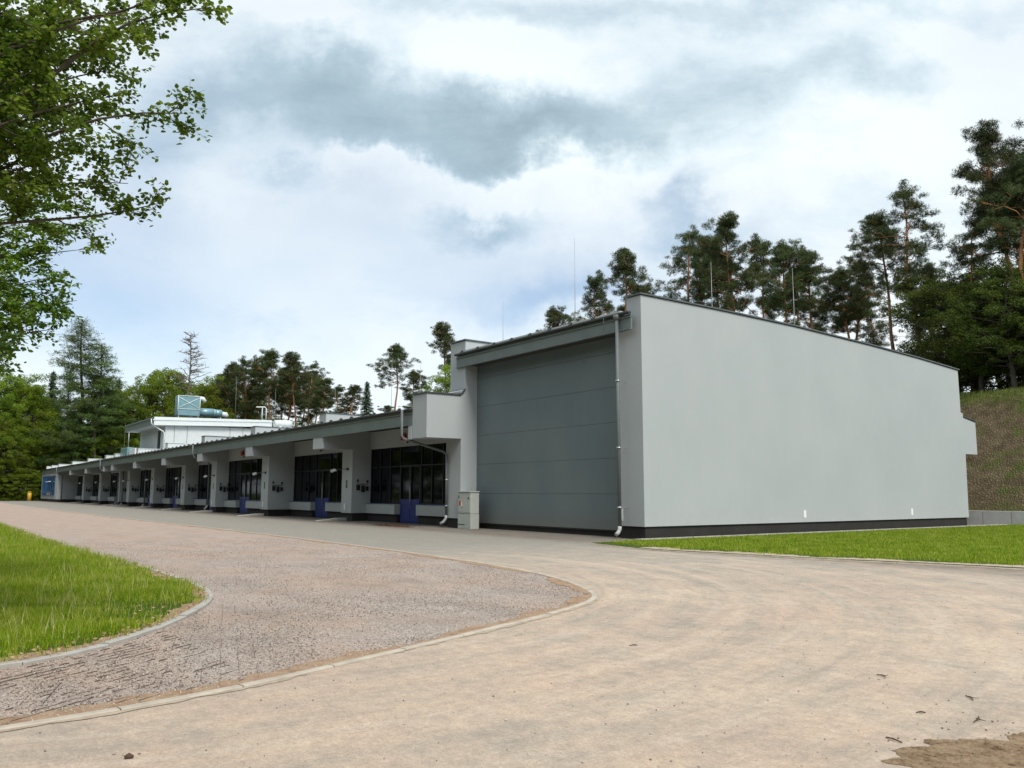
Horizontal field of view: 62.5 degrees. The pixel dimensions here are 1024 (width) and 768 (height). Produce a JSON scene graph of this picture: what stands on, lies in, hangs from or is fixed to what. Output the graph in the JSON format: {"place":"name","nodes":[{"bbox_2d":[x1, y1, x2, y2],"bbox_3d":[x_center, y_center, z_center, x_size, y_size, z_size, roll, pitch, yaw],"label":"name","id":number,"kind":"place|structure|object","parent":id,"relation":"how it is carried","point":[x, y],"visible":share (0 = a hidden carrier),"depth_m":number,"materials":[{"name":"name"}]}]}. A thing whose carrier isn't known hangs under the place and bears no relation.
{"place":"outdoors","nodes":[
{"label":"outdoors","id":0,"kind":"place"},
{"bbox_2d":[0,501,1023,767],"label":"asphalt yard","id":1,"kind":"structure","parent":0,"point":[752,679],"depth_m":7.24,"materials":[{"name":"beige asphalt"}]},
{"bbox_2d":[0,522,212,668],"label":"kerb","id":2,"kind":"object","parent":1,"relation":"on","point":[146,631],"depth_m":9.13,"materials":[{"name":"concrete"}]},
{"bbox_2d":[170,331,210,417],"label":"dead tree","id":3,"kind":"object","parent":1,"relation":"on","point":[189,340],"visible":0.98,"depth_m":166.38,"materials":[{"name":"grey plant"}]},
{"bbox_2d":[165,383,235,418],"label":"leafy tree","id":4,"kind":"object","parent":1,"relation":"on","point":[206,392],"visible":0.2,"depth_m":156.75,"materials":[{"name":"green plant"}]},
{"bbox_2d":[0,502,589,724],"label":"gravel bed","id":5,"kind":"object","parent":1,"relation":"on","point":[76,528],"visible":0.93,"depth_m":12.70,"materials":[{"name":"grey gravel"}]},
{"bbox_2d":[0,521,208,661],"bbox_3d":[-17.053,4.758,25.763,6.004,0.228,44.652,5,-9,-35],"label":"meadow grass","id":6,"kind":"structure","parent":5,"relation":"on","point":[28,589],"depth_m":12.84,"materials":[{"name":"green plant"}]},
{"bbox_2d":[0,187,115,377],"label":"overhanging tree","id":7,"kind":"object","parent":6,"relation":"on","point":[16,310],"visible":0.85,"depth_m":13.57,"materials":[{"name":"green plant"}]},
{"bbox_2d":[0,523,204,661],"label":"sand drift","id":8,"kind":"object","parent":6,"relation":"on","point":[106,638],"visible":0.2,"depth_m":9.58,"materials":[{"name":"beige sand"}]},
{"bbox_2d":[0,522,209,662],"bbox_3d":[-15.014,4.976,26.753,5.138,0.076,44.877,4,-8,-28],"label":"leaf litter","id":9,"kind":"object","parent":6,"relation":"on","point":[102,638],"visible":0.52,"depth_m":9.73,"materials":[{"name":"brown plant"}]},
{"bbox_2d":[0,0,232,253],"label":"overhanging tree","id":10,"kind":"object","parent":6,"relation":"on","point":[27,41],"visible":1,"depth_m":8.21,"materials":[{"name":"green plant"}]},
{"bbox_2d":[0,604,258,721],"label":"gravel grid","id":11,"kind":"object","parent":5,"relation":"on","point":[151,659],"visible":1,"depth_m":7.45,"materials":[{"name":"black plastic"}]},
{"bbox_2d":[0,510,591,725],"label":"sand drift","id":12,"kind":"object","parent":5,"relation":"on","point":[225,683],"visible":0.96,"depth_m":7.76,"materials":[{"name":"beige sand"}]},
{"bbox_2d":[0,505,596,729],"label":"gravel kerb","id":13,"kind":"structure","parent":1,"relation":"on","point":[275,678],"depth_m":7.81,"materials":[{"name":"concrete"}]},
{"bbox_2d":[0,569,601,731],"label":"sand drift","id":14,"kind":"object","parent":1,"relation":"on","point":[176,701],"visible":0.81,"depth_m":6.67,"materials":[{"name":"beige sand"}]},
{"bbox_2d":[457,491,479,528],"bbox_3d":[-1.961,5.644,37.777,0.510,1.670,1.130,5,-9,-35],"label":"electrical cabinet","id":15,"kind":"object","parent":1,"relation":"on","point":[468,507],"visible":1,"depth_m":37.45,"materials":[{"name":"white plastic"}]},
{"bbox_2d":[41,292,976,538],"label":"workshop building","id":16,"kind":"structure","parent":1,"relation":"on","point":[662,417],"depth_m":36.28,"materials":[{"name":"grey concrete"}]},
{"bbox_2d":[138,470,149,497],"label":"window","id":17,"kind":"structure","parent":16,"relation":"in","point":[142,481],"depth_m":95.89,"materials":[{"name":"black glass"}]},
{"bbox_2d":[165,468,174,497],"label":"window","id":18,"kind":"structure","parent":16,"relation":"in","point":[170,472],"depth_m":86.45,"materials":[{"name":"black glass"}]},
{"bbox_2d":[172,467,179,507],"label":"door","id":19,"kind":"structure","parent":16,"relation":"in","point":[177,470],"depth_m":83.94,"materials":[{"name":"black glass"}]},
{"bbox_2d":[174,395,228,418],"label":"ventilation unit","id":20,"kind":"object","parent":16,"relation":"on","point":[185,405],"visible":0.93,"depth_m":93.08,"materials":[{"name":"teal metal"}]},
{"bbox_2d":[197,464,211,498],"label":"window","id":21,"kind":"structure","parent":16,"relation":"in","point":[203,469],"depth_m":76.45,"materials":[{"name":"black glass"}]},
{"bbox_2d":[228,460,241,499],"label":"window","id":22,"kind":"structure","parent":16,"relation":"in","point":[235,467],"depth_m":66.37,"materials":[{"name":"black glass"}]},
{"bbox_2d":[239,459,250,512],"bbox_3d":[-20.280,7.778,64.061,0.188,4.030,2.260,5,-9,-35],"label":"door","id":23,"kind":"structure","parent":16,"relation":"in","point":[246,464],"depth_m":64.08,"materials":[{"name":"black glass"}]},
{"bbox_2d":[245,458,261,500],"bbox_3d":[-18.180,6.905,60.978,0.420,3.078,5.340,5,-9,-35],"label":"window","id":24,"kind":"structure","parent":16,"relation":"in","point":[256,464],"depth_m":62.26,"materials":[{"name":"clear glass"}]},
{"bbox_2d":[291,455,317,501],"bbox_3d":[-14.032,6.346,56.586,0.420,3.078,3.920,5,-9,-35],"label":"window","id":25,"kind":"structure","parent":16,"relation":"in","point":[305,468],"depth_m":56.69,"materials":[{"name":"black glass"}]},
{"bbox_2d":[315,453,330,517],"bbox_3d":[-12.154,6.508,54.089,0.188,4.030,2.260,5,-9,-35],"label":"door","id":26,"kind":"structure","parent":16,"relation":"in","point":[322,490],"depth_m":54.10,"materials":[{"name":"black glass"}]},
{"bbox_2d":[329,452,342,502],"bbox_3d":[-10.313,5.681,51.370,0.420,3.078,4.440,5,-9,-35],"label":"window","id":27,"kind":"structure","parent":16,"relation":"in","point":[336,458],"depth_m":52.56,"materials":[{"name":"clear glass"}]},
{"bbox_2d":[368,447,401,503],"bbox_3d":[-7.184,5.121,46.981,0.420,3.078,3.640,5,-9,-35],"label":"window","id":28,"kind":"structure","parent":16,"relation":"in","point":[385,463],"depth_m":47.08,"materials":[{"name":"black glass"}]},
{"bbox_2d":[400,445,420,522],"bbox_3d":[-5.387,5.297,44.597,0.188,4.030,2.260,5,-9,-35],"label":"door","id":29,"kind":"structure","parent":16,"relation":"in","point":[410,469],"depth_m":44.60,"materials":[{"name":"black glass"}]},
{"bbox_2d":[415,443,445,505],"bbox_3d":[-3.540,4.469,41.870,0.420,3.078,4.460,5,-9,-35],"label":"window","id":30,"kind":"structure","parent":16,"relation":"in","point":[432,461],"depth_m":42.80,"materials":[{"name":"black glass"}]},
{"bbox_2d":[476,337,617,531],"bbox_3d":[1.348,2.258,35.007,0.150,7.310,10.120,5,-9,-35],"label":"garage door","id":31,"kind":"structure","parent":16,"relation":"in","point":[547,423],"depth_m":34.53,"materials":[{"name":"grey metal"}]},
{"bbox_2d":[39,565,1023,767],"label":"road grit","id":32,"kind":"object","parent":1,"relation":"on","point":[623,666],"visible":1,"depth_m":7.29,"materials":[{"name":"gravel"}]},
{"bbox_2d":[588,543,1023,569],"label":"sand drift","id":33,"kind":"object","parent":1,"relation":"on","point":[815,559],"visible":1,"depth_m":20.22,"materials":[{"name":"beige sand"}]},
{"bbox_2d":[589,543,1023,568],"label":"lawn kerb","id":34,"kind":"structure","parent":1,"relation":"on","point":[813,558],"depth_m":20.53,"materials":[{"name":"concrete"}]},
{"bbox_2d":[881,732,1023,767],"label":"sand patch","id":35,"kind":"object","parent":1,"relation":"on","point":[955,753],"visible":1,"depth_m":5.20,"materials":[{"name":"beige sand"}]},
{"bbox_2d":[0,0,1023,488],"label":"sky","id":36,"kind":"structure","parent":0,"point":[371,175],"materials":[{"name":"white"}]},
{"bbox_2d":[591,524,1023,567],"bbox_3d":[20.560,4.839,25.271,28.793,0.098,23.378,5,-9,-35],"label":"lawn grass","id":37,"kind":"structure","parent":0,"point":[879,538],"depth_m":25.84,"materials":[{"name":"green plant"}]},
{"bbox_2d":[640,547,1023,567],"bbox_3d":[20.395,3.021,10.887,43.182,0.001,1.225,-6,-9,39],"label":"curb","id":38,"kind":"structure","parent":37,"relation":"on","point":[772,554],"depth_m":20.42,"materials":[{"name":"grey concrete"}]},
{"bbox_2d":[967,510,1023,524],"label":"retaining wall","id":39,"kind":"structure","parent":37,"relation":"on","point":[995,517],"depth_m":43.85,"materials":[{"name":"grey concrete"}]},
{"bbox_2d":[633,524,1011,540],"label":"curb","id":40,"kind":"structure","parent":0,"point":[809,532],"depth_m":33.62,"materials":[{"name":"concrete"}]},
{"bbox_2d":[959,386,1023,510],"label":"bank","id":41,"kind":"structure","parent":0,"point":[995,472],"depth_m":47.79,"materials":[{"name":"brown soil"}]},
{"bbox_2d":[185,374,257,419],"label":"leafy tree","id":42,"kind":"object","parent":41,"relation":"on","point":[207,379],"visible":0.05,"depth_m":166.52,"materials":[{"name":"green plant"}]},
{"bbox_2d":[207,362,254,418],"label":"pine tree","id":43,"kind":"object","parent":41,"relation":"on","point":[223,388],"visible":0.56,"depth_m":161.54,"materials":[{"name":"green plant"}]},
{"bbox_2d":[224,355,264,427],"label":"pine tree","id":44,"kind":"object","parent":41,"relation":"on","point":[244,407],"visible":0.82,"depth_m":158.42,"materials":[{"name":"green plant"}]},
{"bbox_2d":[235,365,277,418],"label":"pine tree","id":45,"kind":"object","parent":41,"relation":"on","point":[263,399],"visible":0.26,"depth_m":163.93,"materials":[{"name":"green plant"}]},
{"bbox_2d":[245,348,295,426],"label":"pine tree","id":46,"kind":"object","parent":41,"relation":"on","point":[268,359],"visible":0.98,"depth_m":156.11,"materials":[{"name":"green plant"}]},
{"bbox_2d":[267,368,308,419],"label":"pine tree","id":47,"kind":"object","parent":41,"relation":"on","point":[282,399],"visible":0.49,"depth_m":159.24,"materials":[{"name":"green plant"}]},
{"bbox_2d":[274,367,305,418],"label":"pine tree","id":48,"kind":"object","parent":41,"relation":"on","point":[291,412],"visible":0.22,"depth_m":164.06,"materials":[{"name":"green plant"}]},
{"bbox_2d":[274,351,322,425],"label":"pine tree","id":49,"kind":"object","parent":41,"relation":"on","point":[290,359],"visible":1,"depth_m":150.51,"materials":[{"name":"green plant"}]},
{"bbox_2d":[292,360,329,424],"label":"pine tree","id":50,"kind":"object","parent":41,"relation":"on","point":[309,416],"visible":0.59,"depth_m":156.89,"materials":[{"name":"green plant"}]},
{"bbox_2d":[300,377,338,423],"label":"pine tree","id":51,"kind":"object","parent":41,"relation":"on","point":[318,399],"visible":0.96,"depth_m":146.58,"materials":[{"name":"green plant"}]},
{"bbox_2d":[324,384,353,413],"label":"pine tree","id":52,"kind":"object","parent":41,"relation":"on","point":[339,390],"visible":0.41,"depth_m":164.08,"materials":[{"name":"green plant"}]},
{"bbox_2d":[333,384,365,414],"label":"pine tree","id":53,"kind":"object","parent":41,"relation":"on","point":[354,389],"visible":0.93,"depth_m":154.19,"materials":[{"name":"green plant"}]},
{"bbox_2d":[360,381,373,414],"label":"spruce tree","id":54,"kind":"object","parent":41,"relation":"on","point":[366,399],"visible":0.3,"depth_m":140.11,"materials":[{"name":"green plant"}]},
{"bbox_2d":[366,343,420,410],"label":"pine tree","id":55,"kind":"object","parent":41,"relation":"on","point":[395,352],"visible":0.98,"depth_m":125.88,"materials":[{"name":"green plant"}]},
{"bbox_2d":[394,369,429,404],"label":"pine tree","id":56,"kind":"object","parent":41,"relation":"on","point":[414,378],"visible":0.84,"depth_m":130.41,"materials":[{"name":"green plant"}]},
{"bbox_2d":[420,364,450,392],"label":"leafy tree","id":57,"kind":"object","parent":41,"relation":"on","point":[446,381],"visible":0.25,"depth_m":101.22,"materials":[{"name":"green plant"}]},
{"bbox_2d":[424,321,454,389],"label":"pine tree","id":58,"kind":"object","parent":41,"relation":"on","point":[439,332],"visible":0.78,"depth_m":112.21,"materials":[{"name":"green plant"}]},
{"bbox_2d":[527,305,575,333],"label":"pine tree","id":59,"kind":"object","parent":41,"relation":"on","point":[553,314],"visible":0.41,"depth_m":105.27,"materials":[{"name":"green plant"}]},
{"bbox_2d":[560,269,624,322],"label":"pine tree","id":60,"kind":"object","parent":41,"relation":"on","point":[599,294],"visible":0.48,"depth_m":96.14,"materials":[{"name":"green plant"}]},
{"bbox_2d":[598,247,665,310],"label":"pine tree","id":61,"kind":"object","parent":41,"relation":"on","point":[624,260],"visible":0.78,"depth_m":88.22,"materials":[{"name":"green plant"}]},
{"bbox_2d":[657,224,711,304],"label":"pine tree","id":62,"kind":"object","parent":41,"relation":"on","point":[681,282],"visible":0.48,"depth_m":82.01,"materials":[{"name":"green plant"}]},
{"bbox_2d":[683,234,765,307],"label":"pine tree","id":63,"kind":"object","parent":41,"relation":"on","point":[713,303],"visible":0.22,"depth_m":81.63,"materials":[{"name":"green plant"}]},
{"bbox_2d":[685,210,770,311],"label":"pine tree","id":64,"kind":"object","parent":41,"relation":"on","point":[726,224],"visible":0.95,"depth_m":76.94,"materials":[{"name":"green plant"}]},
{"bbox_2d":[736,232,800,325],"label":"pine tree","id":65,"kind":"object","parent":41,"relation":"on","point":[758,262],"visible":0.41,"depth_m":84.34,"materials":[{"name":"green plant"}]},
{"bbox_2d":[745,238,822,322],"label":"pine tree","id":66,"kind":"object","parent":41,"relation":"on","point":[785,252],"visible":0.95,"depth_m":72.29,"materials":[{"name":"green plant"}]},
{"bbox_2d":[766,244,844,332],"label":"pine tree","id":67,"kind":"object","parent":41,"relation":"on","point":[817,269],"visible":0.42,"depth_m":74.14,"materials":[{"name":"green plant"}]},
{"bbox_2d":[773,268,838,329],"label":"pine tree","id":68,"kind":"object","parent":41,"relation":"on","point":[813,293],"visible":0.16,"depth_m":94.53,"materials":[{"name":"green plant"}]},
{"bbox_2d":[807,266,885,337],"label":"pine tree","id":69,"kind":"object","parent":41,"relation":"on","point":[838,280],"visible":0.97,"depth_m":69.39,"materials":[{"name":"green plant"}]},
{"bbox_2d":[821,259,892,343],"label":"pine tree","id":70,"kind":"object","parent":41,"relation":"on","point":[855,279],"visible":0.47,"depth_m":72.74,"materials":[{"name":"green plant"}]},
{"bbox_2d":[853,284,900,346],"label":"pine tree","id":71,"kind":"object","parent":41,"relation":"on","point":[880,342],"visible":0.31,"depth_m":86.11,"materials":[{"name":"green plant"}]},
{"bbox_2d":[835,209,930,349],"bbox_3d":[28.465,-5.774,64.812,6.320,16.212,6.512,-2,-8,15],"label":"pine tree","id":72,"kind":"object","parent":41,"relation":"on","point":[873,221],"visible":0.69,"depth_m":64.95,"materials":[{"name":"green plant"}]},
{"bbox_2d":[859,179,951,352],"bbox_3d":[29.322,-6.648,62.114,5.462,17.340,5.612,5,-9,-31],"label":"pine tree","id":73,"kind":"object","parent":41,"relation":"on","point":[904,196],"visible":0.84,"depth_m":62.19,"materials":[{"name":"green plant"}]},
{"bbox_2d":[904,258,955,358],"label":"pine tree","id":74,"kind":"object","parent":41,"relation":"on","point":[911,336],"visible":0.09,"depth_m":83.03,"materials":[{"name":"green plant"}]},
{"bbox_2d":[862,275,1016,377],"bbox_3d":[30.067,-3.254,58.802,9.190,9.507,9.061,-5,-9,34],"label":"leafy tree","id":75,"kind":"object","parent":41,"relation":"on","point":[936,297],"visible":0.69,"depth_m":58.88,"materials":[{"name":"green plant"}]},
{"bbox_2d":[893,269,999,392],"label":"tree","id":76,"kind":"object","parent":41,"relation":"on","point":[948,275],"visible":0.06,"depth_m":65.54,"materials":[{"name":"green plant"}]},
{"bbox_2d":[906,280,1022,391],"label":"leafy tree","id":77,"kind":"object","parent":41,"relation":"on","point":[976,363],"visible":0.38,"depth_m":57.57,"materials":[{"name":"green plant"}]},
{"bbox_2d":[937,225,996,389],"bbox_3d":[34.418,-5.139,62.925,4.953,14.274,5.089,-7,-10,42],"label":"pine tree","id":78,"kind":"object","parent":41,"relation":"on","point":[965,238],"visible":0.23,"depth_m":63.50,"materials":[{"name":"green plant"}]},
{"bbox_2d":[913,297,1021,393],"bbox_3d":[33.291,-2.252,61.069,7.494,8.166,8.377,3,-8,-19],"label":"tree","id":79,"kind":"object","parent":41,"relation":"on","point":[973,381],"visible":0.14,"depth_m":60.27,"materials":[{"name":"green plant"}]},
{"bbox_2d":[928,255,1021,389],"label":"tree","id":80,"kind":"object","parent":41,"relation":"on","point":[981,267],"visible":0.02,"depth_m":70.44,"materials":[{"name":"green plant"}]},
{"bbox_2d":[939,260,1023,388],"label":"leafy tree","id":81,"kind":"object","parent":41,"relation":"on","point":[997,276],"visible":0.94,"depth_m":54.97,"materials":[{"name":"green plant"}]},
{"bbox_2d":[946,117,1023,386],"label":"pine tree","id":82,"kind":"object","parent":41,"relation":"on","point":[987,138],"visible":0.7,"depth_m":59.44,"materials":[{"name":"green plant"}]},
{"bbox_2d":[965,154,1023,333],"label":"pine tree","id":83,"kind":"object","parent":41,"relation":"on","point":[1001,220],"visible":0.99,"depth_m":56.81,"materials":[{"name":"green plant"}]},
{"bbox_2d":[966,145,1023,274],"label":"pine tree","id":84,"kind":"object","parent":41,"relation":"on","point":[974,192],"visible":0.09,"depth_m":62.40,"materials":[{"name":"green plant"}]},
{"bbox_2d":[968,275,1023,387],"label":"tree","id":85,"kind":"object","parent":41,"relation":"on","point":[1018,375],"visible":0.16,"depth_m":58.34,"materials":[{"name":"green plant"}]},
{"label":"verge","id":86,"kind":"structure","parent":0,"visible":0},
{"bbox_2d":[0,415,25,494],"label":"tree","id":87,"kind":"object","parent":86,"relation":"on","point":[2,434],"visible":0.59,"depth_m":149.73,"materials":[{"name":"green plant"}]},
{"bbox_2d":[0,473,33,500],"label":"bush","id":88,"kind":"object","parent":86,"relation":"on","point":[5,490],"visible":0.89,"depth_m":148.65,"materials":[{"name":"green plant"}]},
{"bbox_2d":[0,393,37,444],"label":"leafy tree","id":89,"kind":"object","parent":86,"relation":"on","point":[5,400],"visible":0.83,"depth_m":153.70,"materials":[{"name":"green plant"}]},
{"bbox_2d":[0,428,41,497],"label":"tree","id":90,"kind":"object","parent":86,"relation":"on","point":[10,460],"visible":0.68,"depth_m":150.63,"materials":[{"name":"green plant"}]},
{"bbox_2d":[1,468,41,500],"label":"bush","id":91,"kind":"object","parent":86,"relation":"on","point":[24,476],"visible":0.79,"depth_m":149.98,"materials":[{"name":"green plant"}]},
{"bbox_2d":[0,417,46,498],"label":"tree","id":92,"kind":"object","parent":86,"relation":"on","point":[17,426],"visible":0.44,"depth_m":154.04,"materials":[{"name":"green plant"}]},
{"bbox_2d":[0,372,53,459],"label":"leafy tree","id":93,"kind":"object","parent":86,"relation":"on","point":[9,380],"visible":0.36,"depth_m":158.58,"materials":[{"name":"green plant"}]},
{"bbox_2d":[0,373,59,473],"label":"leafy tree","id":94,"kind":"object","parent":86,"relation":"on","point":[28,380],"visible":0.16,"depth_m":161.28,"materials":[{"name":"green plant"}]},
{"bbox_2d":[0,383,74,474],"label":"leafy tree","id":95,"kind":"object","parent":86,"relation":"on","point":[37,388],"visible":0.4,"depth_m":158.73,"materials":[{"name":"green plant"}]},
{"bbox_2d":[10,411,79,492],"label":"tree","id":96,"kind":"object","parent":86,"relation":"on","point":[39,419],"visible":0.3,"depth_m":157.06,"materials":[{"name":"green plant"}]},
{"bbox_2d":[31,363,92,473],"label":"larch tree","id":97,"kind":"object","parent":86,"relation":"on","point":[67,389],"visible":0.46,"depth_m":160.36,"materials":[{"name":"green plant"}]},
{"bbox_2d":[19,317,137,465],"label":"larch tree","id":98,"kind":"object","parent":86,"relation":"on","point":[84,367],"visible":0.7,"depth_m":162.04,"materials":[{"name":"green plant"}]},
{"bbox_2d":[49,343,141,463],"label":"larch tree","id":99,"kind":"object","parent":86,"relation":"on","point":[102,420],"visible":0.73,"depth_m":162.53,"materials":[{"name":"green plant"}]},
{"bbox_2d":[73,428,119,461],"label":"tree","id":100,"kind":"object","parent":86,"relation":"on","point":[105,443],"visible":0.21,"depth_m":162.63,"materials":[{"name":"green plant"}]},
{"bbox_2d":[77,390,155,458],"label":"leafy tree","id":101,"kind":"object","parent":86,"relation":"on","point":[139,408],"visible":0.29,"depth_m":168.65,"materials":[{"name":"green plant"}]},
{"bbox_2d":[99,370,184,454],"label":"leafy tree","id":102,"kind":"object","parent":86,"relation":"on","point":[154,381],"visible":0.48,"depth_m":173.64,"materials":[{"name":"green plant"}]},
{"bbox_2d":[132,367,204,445],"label":"leafy tree","id":103,"kind":"object","parent":86,"relation":"on","point":[170,376],"visible":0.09,"depth_m":179.50,"materials":[{"name":"green plant"}]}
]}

